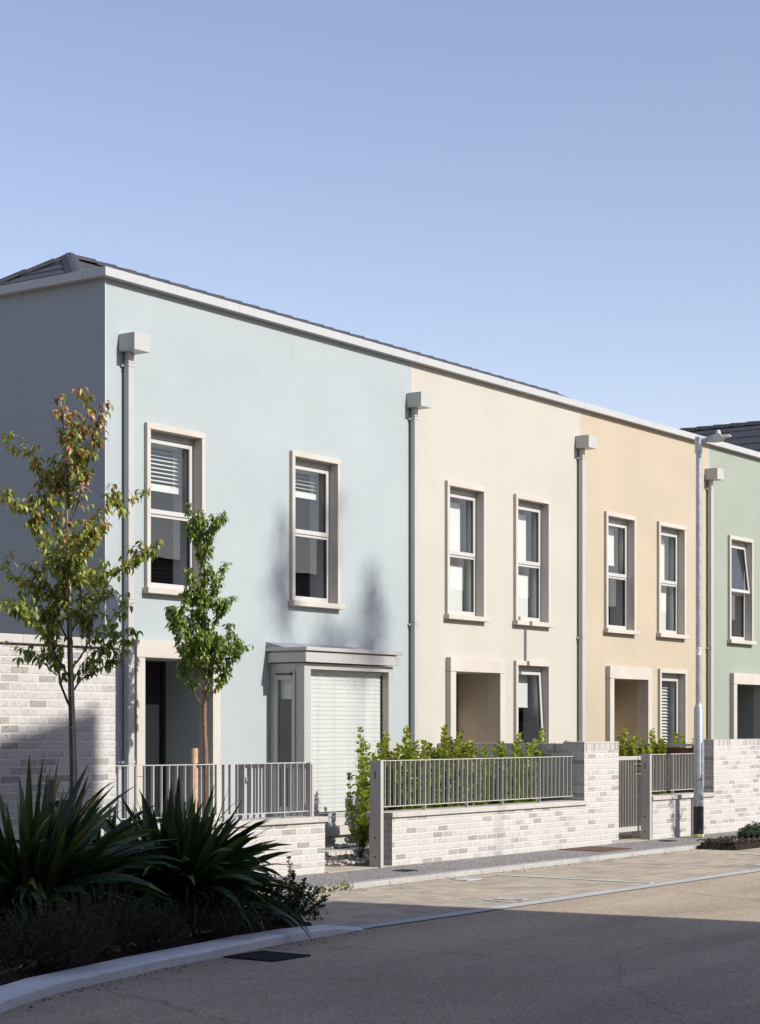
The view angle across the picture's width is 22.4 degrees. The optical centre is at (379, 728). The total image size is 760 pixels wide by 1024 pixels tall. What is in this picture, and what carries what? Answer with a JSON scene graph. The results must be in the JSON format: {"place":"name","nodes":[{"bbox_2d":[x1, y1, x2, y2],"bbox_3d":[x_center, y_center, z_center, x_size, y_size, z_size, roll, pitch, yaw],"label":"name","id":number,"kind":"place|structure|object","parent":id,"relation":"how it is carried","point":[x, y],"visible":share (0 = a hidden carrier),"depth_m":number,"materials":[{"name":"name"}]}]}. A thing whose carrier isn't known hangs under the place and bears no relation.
{"place":"outdoors","nodes":[
{"label":"outdoors","id":0,"kind":"place"},
{"bbox_2d":[0,871,759,1023],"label":"road","id":1,"kind":"structure","parent":0,"point":[688,952],"depth_m":12.85,"materials":[{"name":"grey asphalt"}]},
{"bbox_2d":[47,779,66,805],"bbox_3d":[-2.488,1.017,14.969,0.215,1.247,0.066,0,0,-8],"label":"tree stake","id":2,"kind":"object","parent":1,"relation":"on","point":[51,781],"visible":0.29,"depth_m":14.93,"materials":[{"name":"wood"}]},
{"bbox_2d":[0,633,119,850],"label":"garden wall","id":3,"kind":"structure","parent":1,"relation":"on","point":[34,718],"depth_m":17.33,"materials":[{"name":"white brick"}]},
{"bbox_2d":[0,911,312,985],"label":"soil bed","id":4,"kind":"object","parent":1,"relation":"on","point":[102,956],"visible":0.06,"depth_m":13.45,"materials":[{"name":"brown soil"}]},
{"bbox_2d":[0,916,90,965],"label":"heather shrub","id":5,"kind":"object","parent":4,"relation":"on","point":[4,947],"visible":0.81,"depth_m":12.37,"materials":[{"name":"green plant"}]},
{"bbox_2d":[0,887,119,964],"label":"heather shrub","id":6,"kind":"object","parent":4,"relation":"on","point":[106,935],"visible":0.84,"depth_m":12.55,"materials":[{"name":"green plant"}]},
{"bbox_2d":[0,386,163,821],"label":"young tree","id":7,"kind":"object","parent":4,"relation":"on","point":[84,548],"visible":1,"depth_m":14.96,"materials":[{"name":"green plant"}]},
{"bbox_2d":[15,794,151,854],"bbox_3d":[-2.365,1.040,16.036,1.862,1.030,1.860,0,0,-24],"label":"flax plant","id":8,"kind":"object","parent":4,"relation":"on","point":[98,834],"depth_m":15.88,"materials":[{"name":"green plant"}]},
{"bbox_2d":[0,755,188,934],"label":"flax plant","id":9,"kind":"object","parent":4,"relation":"on","point":[54,852],"visible":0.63,"depth_m":14.21,"materials":[{"name":"green plant"}]},
{"bbox_2d":[37,877,161,949],"bbox_3d":[-1.957,1.283,13.358,0.885,0.497,0.887,0,0,35],"label":"heather shrub","id":10,"kind":"object","parent":4,"relation":"on","point":[127,933],"visible":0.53,"depth_m":13.28,"materials":[{"name":"green plant"}]},
{"bbox_2d":[102,894,194,945],"bbox_3d":[-1.681,1.351,13.699,0.715,0.362,0.718,0,0,35],"label":"heather shrub","id":11,"kind":"object","parent":4,"relation":"on","point":[168,929],"visible":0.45,"depth_m":13.65,"materials":[{"name":"green plant"}]},
{"bbox_2d":[79,772,328,942],"bbox_3d":[-1.546,1.025,15.130,2.303,1.406,2.180,0,0,-5],"label":"flax plant","id":12,"kind":"object","parent":4,"relation":"on","point":[222,862],"visible":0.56,"depth_m":14.82,"materials":[{"name":"green plant"}]},
{"bbox_2d":[233,877,330,918],"bbox_3d":[-0.810,1.365,15.600,0.855,0.332,0.807,0,0,35],"label":"rosemary bush","id":13,"kind":"object","parent":4,"relation":"on","point":[297,902],"visible":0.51,"depth_m":15.49,"materials":[{"name":"green plant"}]},
{"bbox_2d":[268,855,306,908],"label":"rosemary bush","id":14,"kind":"object","parent":4,"relation":"on","point":[292,873],"visible":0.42,"depth_m":15.82,"materials":[{"name":"green plant"}]},
{"bbox_2d":[0,925,366,1012],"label":"planter kerb","id":15,"kind":"structure","parent":1,"relation":"on","point":[21,992],"depth_m":13.11,"materials":[{"name":"concrete"}]},
{"bbox_2d":[116,816,328,876],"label":"garden wall","id":16,"kind":"structure","parent":1,"relation":"on","point":[304,836],"depth_m":20.95,"materials":[{"name":"white brick"}]},
{"bbox_2d":[115,762,310,820],"bbox_3d":[-1.842,0.672,20.251,0.158,0.608,3.139,0,0,44],"label":"railing","id":17,"kind":"object","parent":16,"relation":"on","point":[307,811],"visible":0.81,"depth_m":20.55,"materials":[{"name":"metal"}]},
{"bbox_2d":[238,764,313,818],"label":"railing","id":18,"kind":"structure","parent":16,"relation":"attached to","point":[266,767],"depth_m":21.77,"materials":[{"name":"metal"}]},
{"bbox_2d":[223,951,310,961],"bbox_3d":[-0.817,1.657,13.893,0.460,0.037,0.440,0,0,35],"label":"drain grate","id":19,"kind":"object","parent":1,"relation":"on","point":[268,956],"visible":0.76,"depth_m":13.86,"materials":[{"name":"metal"}]},
{"bbox_2d":[28,849,748,1010],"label":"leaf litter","id":20,"kind":"object","parent":1,"relation":"on","point":[319,937],"visible":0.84,"depth_m":15.09,"materials":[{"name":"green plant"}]},
{"bbox_2d":[261,844,699,894],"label":"kerb","id":21,"kind":"structure","parent":1,"relation":"on","point":[395,880],"depth_m":22.25,"materials":[{"name":"concrete"}]},
{"bbox_2d":[325,838,652,872],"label":"threshold slab","id":22,"kind":"structure","parent":1,"relation":"on","point":[332,869],"depth_m":22.07,"materials":[{"name":"beige concrete"}]},
{"bbox_2d":[366,741,618,865],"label":"garden wall","id":23,"kind":"structure","parent":1,"relation":"on","point":[585,813],"depth_m":24.83,"materials":[{"name":"white brick"}]},
{"bbox_2d":[384,756,573,809],"bbox_3d":[1.304,0.672,24.314,0.045,0.608,4.576,0,0,35],"label":"railing","id":24,"kind":"object","parent":23,"relation":"on","point":[540,777],"visible":0.96,"depth_m":24.24,"materials":[{"name":"metal"}]},
{"bbox_2d":[276,848,759,926],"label":"parking bay","id":25,"kind":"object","parent":1,"relation":"on","point":[373,904],"depth_m":20.06,"materials":[{"name":"beige concrete"}]},
{"bbox_2d":[304,909,327,921],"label":"tuft","id":26,"kind":"object","parent":25,"relation":"on","point":[314,917],"visible":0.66,"depth_m":15.92,"materials":[{"name":"green plant"}]},
{"bbox_2d":[313,885,326,892],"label":"weed","id":27,"kind":"object","parent":25,"relation":"on","point":[324,888],"visible":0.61,"depth_m":19.25,"materials":[{"name":"green plant"}]},
{"bbox_2d":[324,884,339,890],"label":"weed","id":28,"kind":"object","parent":25,"relation":"on","point":[335,887],"visible":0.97,"depth_m":19.42,"materials":[{"name":"green plant"}]},
{"bbox_2d":[337,879,353,889],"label":"weed","id":29,"kind":"object","parent":25,"relation":"on","point":[346,884],"visible":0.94,"depth_m":19.63,"materials":[{"name":"green plant"}]},
{"bbox_2d":[451,878,481,880],"bbox_3d":[0.946,1.644,20.984,0.220,0.012,0.300,0,0,35],"label":"bay marker","id":30,"kind":"object","parent":25,"relation":"on","point":[465,879],"visible":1,"depth_m":20.91,"materials":[{"name":"white paint"}]},
{"bbox_2d":[486,897,528,901],"bbox_3d":[1.227,1.640,18.444,0.346,0.002,0.368,0,0,35],"label":"bay number","id":31,"kind":"object","parent":25,"relation":"on","point":[508,899],"visible":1,"depth_m":18.37,"materials":[{"name":"white paint"}]},
{"bbox_2d":[495,874,653,883],"bbox_3d":[2.111,1.644,21.031,1.930,0.012,0.100,0,0,35],"label":"parking bay line","id":32,"kind":"object","parent":25,"relation":"on","point":[575,879],"visible":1,"depth_m":20.99,"materials":[{"name":"white paint"}]},
{"bbox_2d":[699,836,759,850],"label":"soil bed","id":33,"kind":"object","parent":25,"relation":"on","point":[719,845],"visible":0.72,"depth_m":26.23,"materials":[{"name":"brown soil"}]},
{"bbox_2d":[0,835,759,974],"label":"bark chips","id":34,"kind":"object","parent":33,"relation":"on","point":[44,961],"visible":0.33,"depth_m":13.94,"materials":[{"name":"brown wood"}]},
{"bbox_2d":[736,821,759,837],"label":"shrub","id":35,"kind":"object","parent":33,"relation":"on","point":[749,830],"visible":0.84,"depth_m":26.82,"materials":[{"name":"green plant"}]},
{"bbox_2d":[351,868,759,928],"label":"edging band","id":36,"kind":"object","parent":1,"relation":"on","point":[530,902],"visible":0.92,"depth_m":18.27,"materials":[{"name":"concrete"}]},
{"bbox_2d":[631,792,714,838],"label":"garden wall","id":37,"kind":"structure","parent":1,"relation":"on","point":[671,815],"depth_m":28.39,"materials":[{"name":"white brick"}]},
{"bbox_2d":[652,753,693,793],"bbox_3d":[4.369,0.672,28.665,0.045,0.608,1.932,0,0,35],"label":"railing","id":38,"kind":"object","parent":37,"relation":"on","point":[678,771],"visible":0.74,"depth_m":28.73,"materials":[{"name":"metal"}]},
{"bbox_2d":[703,739,759,832],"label":"garden wall","id":39,"kind":"structure","parent":1,"relation":"on","point":[732,774],"depth_m":30.02,"materials":[{"name":"white brick"}]},
{"bbox_2d":[0,0,759,428],"label":"sky","id":40,"kind":"structure","parent":0,"point":[562,197],"materials":[{"name":"blue"}]},
{"bbox_2d":[325,820,631,866],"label":"garden path","id":41,"kind":"structure","parent":0,"point":[335,852],"depth_m":23.71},
{"bbox_2d":[190,748,204,812],"bbox_3d":[-2.021,0.912,21.441,0.194,1.395,0.088,0,0,5],"label":"tree stake","id":42,"kind":"object","parent":41,"relation":"on","point":[194,755],"visible":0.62,"depth_m":21.42,"materials":[{"name":"wood"}]},
{"bbox_2d":[0,252,416,844],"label":"terraced house","id":43,"kind":"structure","parent":41,"relation":"on","point":[284,443],"depth_m":23.96,"materials":[{"name":"blue paint"}]},
{"bbox_2d":[142,661,165,822],"bbox_3d":[-3.041,0.298,23.328,0.080,2.264,1.220,0,0,35],"label":"door","id":44,"kind":"structure","parent":43,"relation":"in","point":[155,671],"depth_m":23.68,"materials":[{"name":"black paint"}]},
{"bbox_2d":[142,422,208,596],"bbox_3d":[-2.608,-2.590,23.010,0.555,2.000,1.110,0,0,35],"label":"window","id":45,"kind":"structure","parent":43,"relation":"in","point":[188,454],"depth_m":23.26,"materials":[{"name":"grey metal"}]},
{"bbox_2d":[288,450,344,609],"bbox_3d":[-1.013,-2.590,25.274,0.555,2.000,1.110,0,0,35],"label":"window","id":46,"kind":"structure","parent":43,"relation":"in","point":[324,496],"depth_m":25.54,"materials":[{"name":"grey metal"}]},
{"bbox_2d":[266,642,402,844],"bbox_3d":[-0.569,0.248,25.023,0.649,2.705,2.140,0,0,35],"label":"bay window","id":47,"kind":"structure","parent":43,"relation":"in","point":[333,691],"depth_m":24.72,"materials":[{"name":"grey metal"}]},
{"bbox_2d":[164,502,253,818],"bbox_3d":[-1.938,-0.484,21.428,1.124,4.089,0.751,0,0,35],"label":"young tree","id":48,"kind":"object","parent":41,"relation":"on","point":[203,643],"visible":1,"depth_m":21.42,"materials":[{"name":"green plant"}]},
{"bbox_2d":[325,841,368,865],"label":"pebbles","id":49,"kind":"object","parent":41,"relation":"on","point":[346,861],"visible":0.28,"depth_m":22.91,"materials":[{"name":"grey gravel"}]},
{"bbox_2d":[345,727,371,857],"bbox_3d":[-0.211,0.785,23.044,0.342,1.636,0.420,0,0,-27],"label":"hedge shrub","id":50,"kind":"object","parent":41,"relation":"on","point":[361,821],"visible":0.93,"depth_m":23.00,"materials":[{"name":"green plant"}]},
{"bbox_2d":[150,276,584,760],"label":"terraced house","id":51,"kind":"structure","parent":41,"relation":"on","point":[494,623],"depth_m":28.91,"materials":[{"name":"cream plaster"},{"name":"black concrete tile"},{"name":"cast stone"}]},
{"bbox_2d":[456,674,456,738],"bbox_3d":[0.796,0.298,28.775,0.080,2.264,1.220,0,0,35],"label":"door","id":52,"kind":"structure","parent":51,"relation":"in","point":[456,674],"depth_m":29.23,"materials":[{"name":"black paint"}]},
{"bbox_2d":[444,480,489,621],"bbox_3d":[1.089,-2.590,28.259,0.555,2.000,1.110,0,0,35],"label":"window","id":53,"kind":"structure","parent":51,"relation":"in","point":[465,520],"depth_m":28.52,"materials":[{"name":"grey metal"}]},
{"bbox_2d":[514,660,550,742],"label":"window","id":54,"kind":"structure","parent":51,"relation":"in","point":[532,679],"depth_m":30.09,"materials":[{"name":"grey metal"}]},
{"bbox_2d":[512,494,553,627],"bbox_3d":[2.189,-2.590,29.819,0.555,2.000,1.110,0,0,35],"label":"window","id":55,"kind":"structure","parent":51,"relation":"in","point":[532,529],"depth_m":30.08,"materials":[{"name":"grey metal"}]},
{"bbox_2d":[369,731,407,810],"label":"hedge shrub","id":56,"kind":"object","parent":41,"relation":"on","point":[384,749],"visible":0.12,"depth_m":23.70,"materials":[{"name":"green plant"}]},
{"bbox_2d":[386,725,432,809],"bbox_3d":[0.332,0.750,23.840,0.574,1.607,0.581,0,0,35],"label":"hedge shrub","id":57,"kind":"object","parent":41,"relation":"on","point":[406,749],"visible":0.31,"depth_m":23.77,"materials":[{"name":"green plant"}]},
{"bbox_2d":[412,739,441,807],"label":"hedge shrub","id":58,"kind":"object","parent":41,"relation":"on","point":[424,742],"visible":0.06,"depth_m":24.46,"materials":[{"name":"green plant"}]},
{"bbox_2d":[426,724,463,807],"bbox_3d":[0.785,0.744,24.646,0.593,1.618,0.586,0,0,-17],"label":"hedge shrub","id":59,"kind":"object","parent":41,"relation":"on","point":[444,751],"visible":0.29,"depth_m":24.57,"materials":[{"name":"green plant"}]},
{"bbox_2d":[455,731,477,805],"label":"hedge shrub","id":60,"kind":"object","parent":41,"relation":"on","point":[464,752],"visible":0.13,"depth_m":24.83,"materials":[{"name":"green plant"}]},
{"bbox_2d":[469,740,487,804],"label":"hedge shrub","id":61,"kind":"object","parent":41,"relation":"on","point":[474,750],"visible":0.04,"depth_m":25.26,"materials":[{"name":"green plant"}]},
{"bbox_2d":[477,744,499,804],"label":"hedge shrub","id":62,"kind":"object","parent":41,"relation":"on","point":[484,752],"visible":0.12,"depth_m":25.63,"materials":[{"name":"green plant"}]},
{"bbox_2d":[438,743,562,800],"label":"garden wall","id":63,"kind":"structure","parent":41,"relation":"on","point":[551,749],"depth_m":26.54,"materials":[{"name":"white brick"}]},
{"bbox_2d":[485,740,520,803],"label":"hedge shrub","id":64,"kind":"object","parent":41,"relation":"on","point":[501,754],"visible":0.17,"depth_m":25.73,"materials":[{"name":"green plant"}]},
{"bbox_2d":[509,732,536,802],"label":"hedge shrub","id":65,"kind":"object","parent":41,"relation":"on","point":[516,750],"visible":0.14,"depth_m":25.98,"materials":[{"name":"green plant"}]},
{"bbox_2d":[335,329,712,819],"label":"terraced house","id":66,"kind":"structure","parent":41,"relation":"on","point":[637,577],"depth_m":32.78,"materials":[{"name":"beige paint"}]},
{"bbox_2d":[603,511,639,634],"bbox_3d":[3.845,-2.590,32.171,0.555,2.000,1.110,0,0,35],"label":"window","id":67,"kind":"structure","parent":66,"relation":"in","point":[619,539],"depth_m":32.45,"materials":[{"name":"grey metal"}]},
{"bbox_2d":[656,521,688,638],"bbox_3d":[4.939,-2.590,33.724,0.555,2.000,1.110,0,0,35],"label":"window","id":68,"kind":"structure","parent":66,"relation":"in","point":[671,542],"depth_m":33.99,"materials":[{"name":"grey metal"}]},
{"bbox_2d":[658,669,686,747],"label":"window","id":69,"kind":"structure","parent":66,"relation":"in","point":[672,683],"depth_m":34.03,"materials":[{"name":"grey metal"}]},
{"bbox_2d":[530,743,543,800],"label":"hedge shrub","id":70,"kind":"object","parent":41,"relation":"on","point":[538,754],"visible":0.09,"depth_m":26.51,"materials":[{"name":"green plant"}]},
{"bbox_2d":[532,728,545,742],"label":"hedge shrub","id":71,"kind":"object","parent":41,"relation":"on","point":[541,733],"visible":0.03,"depth_m":26.79,"materials":[{"name":"green plant"}]},
{"bbox_2d":[479,370,759,738],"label":"terraced house","id":72,"kind":"structure","parent":41,"relation":"on","point":[732,474],"depth_m":35.74,"materials":[{"name":"green paint"}]},
{"bbox_2d":[727,535,756,644],"bbox_3d":[6.587,-2.590,36.064,0.555,2.000,1.110,0,0,35],"label":"window","id":73,"kind":"structure","parent":72,"relation":"in","point":[740,549],"depth_m":36.35,"materials":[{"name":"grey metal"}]},
{"bbox_2d":[616,726,636,818],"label":"hedge shrub","id":74,"kind":"object","parent":41,"relation":"on","point":[623,745],"visible":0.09,"depth_m":29.90,"materials":[{"name":"green plant"}]},
{"bbox_2d":[620,736,654,822],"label":"hedge shrub","id":75,"kind":"object","parent":41,"relation":"on","point":[635,748],"visible":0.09,"depth_m":29.51,"materials":[{"name":"green plant"}]},
{"bbox_2d":[631,728,667,794],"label":"hedge shrub","id":76,"kind":"object","parent":41,"relation":"on","point":[658,749],"visible":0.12,"depth_m":29.84,"materials":[{"name":"green plant"}]},
{"bbox_2d":[625,744,693,793],"bbox_3d":[4.021,0.815,30.263,2.060,1.170,0.080,0,0,35],"label":"timber fence","id":77,"kind":"object","parent":41,"relation":"on","point":[670,751],"visible":0.02,"depth_m":29.78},
{"bbox_2d":[654,740,674,793],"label":"hedge shrub","id":78,"kind":"object","parent":41,"relation":"on","point":[667,792],"visible":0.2,"depth_m":29.80,"materials":[{"name":"green plant"}]},
{"bbox_2d":[672,733,686,788],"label":"hedge shrub","id":79,"kind":"object","parent":41,"relation":"on","point":[676,739],"visible":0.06,"depth_m":30.16,"materials":[{"name":"green plant"}]},
{"bbox_2d":[679,732,693,788],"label":"hedge shrub","id":80,"kind":"object","parent":41,"relation":"on","point":[682,736],"visible":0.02,"depth_m":30.44,"materials":[{"name":"green plant"}]},
{"bbox_2d":[253,831,740,892],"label":"pavement","id":81,"kind":"structure","parent":0,"point":[317,879],"depth_m":23.01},
{"bbox_2d":[370,760,383,867],"bbox_3d":[-0.036,0.990,22.171,0.147,1.260,0.058,0,0,35],"label":"gate post","id":82,"kind":"object","parent":81,"relation":"on","point":[376,813],"visible":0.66,"depth_m":22.14,"materials":[{"name":"metal"}]},
{"bbox_2d":[392,869,417,871],"bbox_3d":[0.286,1.611,21.660,0.200,0.037,0.220,0,0,35],"label":"valve cover","id":83,"kind":"object","parent":81,"relation":"on","point":[405,870],"visible":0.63,"depth_m":21.63,"materials":[{"name":"metal"}]},
{"bbox_2d":[559,846,631,851],"bbox_3d":[2.869,1.611,25.538,0.680,0.037,0.780,0,0,35],"label":"access cover","id":84,"kind":"object","parent":81,"relation":"on","point":[598,849],"visible":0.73,"depth_m":25.46,"materials":[{"name":"metal"}]},
{"bbox_2d":[641,754,651,839],"bbox_3d":[3.838,0.990,27.670,0.147,1.260,0.058,0,0,35],"label":"gate post","id":85,"kind":"object","parent":81,"relation":"on","point":[646,796],"visible":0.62,"depth_m":27.64,"materials":[{"name":"metal"}]},
{"bbox_2d":[619,756,640,832],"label":"garden gate","id":86,"kind":"structure","parent":85,"relation":"attached to","point":[626,826],"depth_m":27.54,"materials":[{"name":"metal"}]},
{"bbox_2d":[691,797,693,835],"bbox_3d":[4.706,1.306,28.792,0.075,0.587,0.030,0,0,35],"label":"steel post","id":87,"kind":"object","parent":81,"relation":"on","point":[692,802],"visible":0.47,"depth_m":28.79,"materials":[{"name":"grey metal"}]},
{"bbox_2d":[693,430,730,837],"bbox_3d":[4.876,-1.386,28.207,0.551,6.012,0.169,0,0,23],"label":"lamp post","id":88,"kind":"object","parent":81,"relation":"on","point":[698,806],"visible":0.96,"depth_m":28.24,"materials":[{"name":"metal"}]},
{"bbox_2d":[702,743,703,786],"bbox_3d":[4.753,0.525,28.242,0.002,0.650,0.070,0,0,35],"label":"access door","id":89,"kind":"structure","parent":88,"relation":"in","point":[702,743],"depth_m":28.23,"materials":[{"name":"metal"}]},
{"bbox_2d":[680,421,759,451],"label":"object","id":90,"kind":"structure","parent":0,"point":[745,434],"depth_m":47.15,"materials":[{"name":"grey tile"}]}
]}

